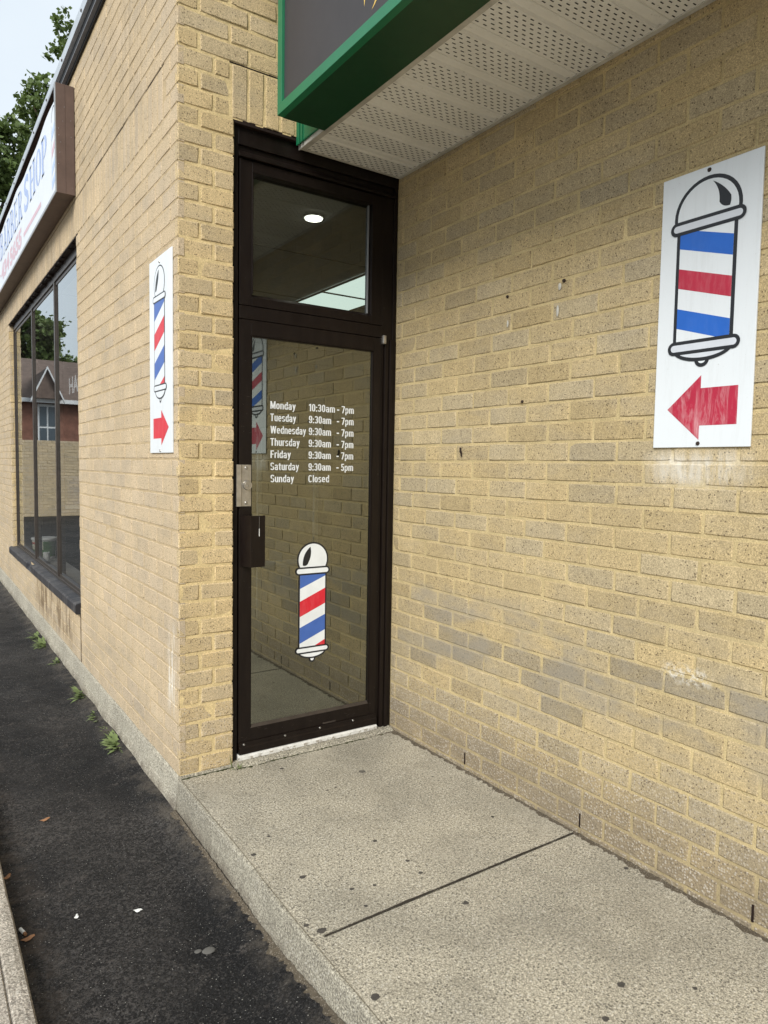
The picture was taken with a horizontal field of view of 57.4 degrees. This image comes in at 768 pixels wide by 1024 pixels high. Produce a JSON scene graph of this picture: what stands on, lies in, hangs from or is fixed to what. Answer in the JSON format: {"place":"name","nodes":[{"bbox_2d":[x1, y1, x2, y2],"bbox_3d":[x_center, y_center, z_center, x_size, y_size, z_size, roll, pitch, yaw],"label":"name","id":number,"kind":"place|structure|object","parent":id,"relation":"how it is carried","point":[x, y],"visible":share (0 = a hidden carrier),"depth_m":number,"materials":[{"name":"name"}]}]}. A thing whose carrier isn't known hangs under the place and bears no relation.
{"place":"outdoors","nodes":[
{"label":"outdoors","id":0,"kind":"place"},
{"bbox_2d":[0,0,82,206],"label":"sky","id":1,"kind":"structure","parent":0,"point":[26,26],"materials":[{"name":"white"}]},
{"bbox_2d":[0,581,333,1023],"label":"asphalt ground","id":2,"kind":"structure","parent":0,"point":[106,849],"depth_m":2.77,"materials":[{"name":"black asphalt"}]},
{"bbox_2d":[0,113,31,214],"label":"tree","id":3,"kind":"object","parent":2,"relation":"on","point":[9,165],"visible":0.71,"depth_m":19.90,"materials":[{"name":"green plant"}]},
{"bbox_2d":[0,863,37,1023],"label":"concrete kerb","id":4,"kind":"structure","parent":2,"relation":"on","point":[16,1005],"depth_m":2.18,"materials":[{"name":"grey concrete"}]},
{"bbox_2d":[19,927,26,935],"bbox_3d":[-1.283,1.492,2.492,0.047,0.013,0.012,4,5,41],"label":"cigarette butt","id":5,"kind":"object","parent":2,"relation":"on","point":[22,931],"visible":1,"depth_m":2.49,"materials":[{"name":"white paper"}]},
{"bbox_2d":[21,934,34,941],"bbox_3d":[-1.250,1.497,2.461,0.047,0.003,0.027,-2,5,-34],"label":"dry leaf","id":6,"kind":"object","parent":2,"relation":"on","point":[28,938],"visible":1,"depth_m":2.46,"materials":[{"name":"brown plant"}]},
{"bbox_2d":[26,631,38,638],"bbox_3d":[-3.304,1.157,6.581,0.146,0.073,0.278,-2,5,-34],"label":"weed","id":7,"kind":"object","parent":2,"relation":"on","point":[36,634],"visible":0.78,"depth_m":6.60,"materials":[{"name":"green plant"}]},
{"bbox_2d":[2,6,73,157],"bbox_3d":[-9.988,-8.049,23.843,5.426,15.992,4.989,-2,5,-34],"label":"tree","id":8,"kind":"object","parent":2,"relation":"on","point":[34,98],"visible":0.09,"depth_m":21.98,"materials":[{"name":"green plant"}]},
{"bbox_2d":[33,636,45,648],"bbox_3d":[-3.091,1.179,6.274,0.136,0.095,0.323,-2,5,-34],"label":"weed","id":9,"kind":"object","parent":2,"relation":"on","point":[40,642],"visible":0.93,"depth_m":6.28,"materials":[{"name":"green plant"}]},
{"bbox_2d":[67,686,84,703],"bbox_3d":[-2.188,1.280,4.972,0.134,0.079,0.300,-2,5,-34],"label":"weed","id":10,"kind":"object","parent":2,"relation":"on","point":[77,691],"visible":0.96,"depth_m":4.97,"materials":[{"name":"green plant"}]},
{"bbox_2d":[86,710,96,721],"bbox_3d":[-1.886,1.325,4.544,0.095,0.062,0.244,-2,5,-34],"label":"weed","id":11,"kind":"object","parent":2,"relation":"on","point":[91,718],"visible":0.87,"depth_m":4.53,"materials":[{"name":"green plant"}]},
{"bbox_2d":[100,732,122,754],"bbox_3d":[-1.594,1.355,4.093,0.121,0.070,0.313,-2,5,-34],"label":"weed","id":12,"kind":"object","parent":2,"relation":"on","point":[110,742],"visible":0.88,"depth_m":4.10,"materials":[{"name":"green plant"}]},
{"bbox_2d":[202,946,214,953],"bbox_3d":[-0.603,1.510,2.414,0.046,0.011,0.036,-2,5,-34],"label":"pebble","id":13,"kind":"object","parent":2,"relation":"on","point":[209,950],"visible":1,"depth_m":2.41,"materials":[{"name":"grey stone"}]},
{"bbox_2d":[177,780,399,1023],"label":"concrete edge","id":14,"kind":"object","parent":2,"relation":"on","point":[327,972],"visible":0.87,"depth_m":2.38,"materials":[{"name":"grey concrete"}]},
{"bbox_2d":[0,0,767,937],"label":"brick building","id":15,"kind":"structure","parent":2,"relation":"on","point":[314,530],"depth_m":3.35,"materials":[{"name":"brick"}]},
{"bbox_2d":[0,82,74,311],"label":"shop sign","id":16,"kind":"object","parent":15,"relation":"attached to","point":[42,195],"visible":1,"depth_m":5.57,"materials":[{"name":"brown paint"}]},
{"bbox_2d":[13,248,80,596],"bbox_3d":[-3.280,-0.772,6.789,0.065,2.644,4.035,-2,5,-34],"label":"window","id":17,"kind":"structure","parent":15,"relation":"in","point":[45,344],"depth_m":6.44,"materials":[{"name":"clear glass"}]},
{"bbox_2d":[149,246,173,452],"bbox_3d":[-1.080,-0.758,3.391,0.011,0.942,0.358,-2,5,-34],"label":"pole sign","id":18,"kind":"object","parent":15,"relation":"attached to","point":[161,356],"visible":1,"depth_m":3.37,"materials":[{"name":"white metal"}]},
{"bbox_2d":[236,319,380,755],"bbox_3d":[-0.370,0.135,3.653,0.838,2.153,0.114,-2,5,-34],"label":"door","id":19,"kind":"structure","parent":15,"relation":"in","point":[308,439],"depth_m":3.66,"materials":[{"name":"clear glass"}]},
{"bbox_2d":[238,158,383,325],"bbox_3d":[-0.365,-1.351,3.603,0.824,0.682,0.072,-2,5,-34],"label":"transom window","id":20,"kind":"structure","parent":15,"relation":"in","point":[307,245],"depth_m":3.58,"materials":[{"name":"clear glass"}]},
{"bbox_2d":[277,0,489,130],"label":"framed sign","id":21,"kind":"object","parent":15,"relation":"attached to","point":[338,60],"visible":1,"depth_m":2.73,"materials":[{"name":"green metal"}]},
{"bbox_2d":[296,0,715,178],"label":"canopy","id":22,"kind":"object","parent":15,"relation":"attached to","point":[489,65],"visible":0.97,"depth_m":2.79,"materials":[{"name":"beige plastic"}]},
{"bbox_2d":[653,146,765,447],"bbox_3d":[1.088,-0.691,2.376,0.011,0.940,0.356,-2,5,-34],"label":"pole sign","id":23,"kind":"object","parent":15,"relation":"attached to","point":[709,283],"visible":1,"depth_m":2.36,"materials":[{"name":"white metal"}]},
{"bbox_2d":[325,832,572,935],"bbox_3d":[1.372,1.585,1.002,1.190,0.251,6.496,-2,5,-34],"label":"joint bed","id":24,"kind":"object","parent":2,"relation":"on","point":[423,894],"visible":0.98,"depth_m":2.51,"materials":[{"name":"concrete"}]},
{"bbox_2d":[187,733,572,936],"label":"concrete slab","id":25,"kind":"structure","parent":24,"relation":"on","point":[334,838],"depth_m":2.95,"materials":[{"name":"grey concrete"}]},
{"bbox_2d":[230,758,242,769],"bbox_3d":[-0.724,1.224,3.440,0.065,0.085,0.040,0,4,-12],"label":"grass tuft","id":26,"kind":"object","parent":25,"relation":"on","point":[238,767],"visible":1,"depth_m":3.44,"materials":[{"name":"green plant"}]},
{"bbox_2d":[182,734,383,779],"bbox_3d":[-0.478,1.258,3.622,1.128,0.009,0.052,-2,5,-34],"label":"moss","id":27,"kind":"object","parent":25,"relation":"on","point":[275,759],"visible":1,"depth_m":3.57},
{"bbox_2d":[325,834,767,1023],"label":"concrete slab","id":28,"kind":"structure","parent":24,"relation":"on","point":[573,929],"depth_m":2.18,"materials":[{"name":"grey concrete"}]},
{"bbox_2d":[170,730,767,1023],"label":"grit","id":29,"kind":"object","parent":2,"relation":"on","point":[273,950],"visible":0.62,"depth_m":2.59,"materials":[{"name":"grey gravel"}]}
]}

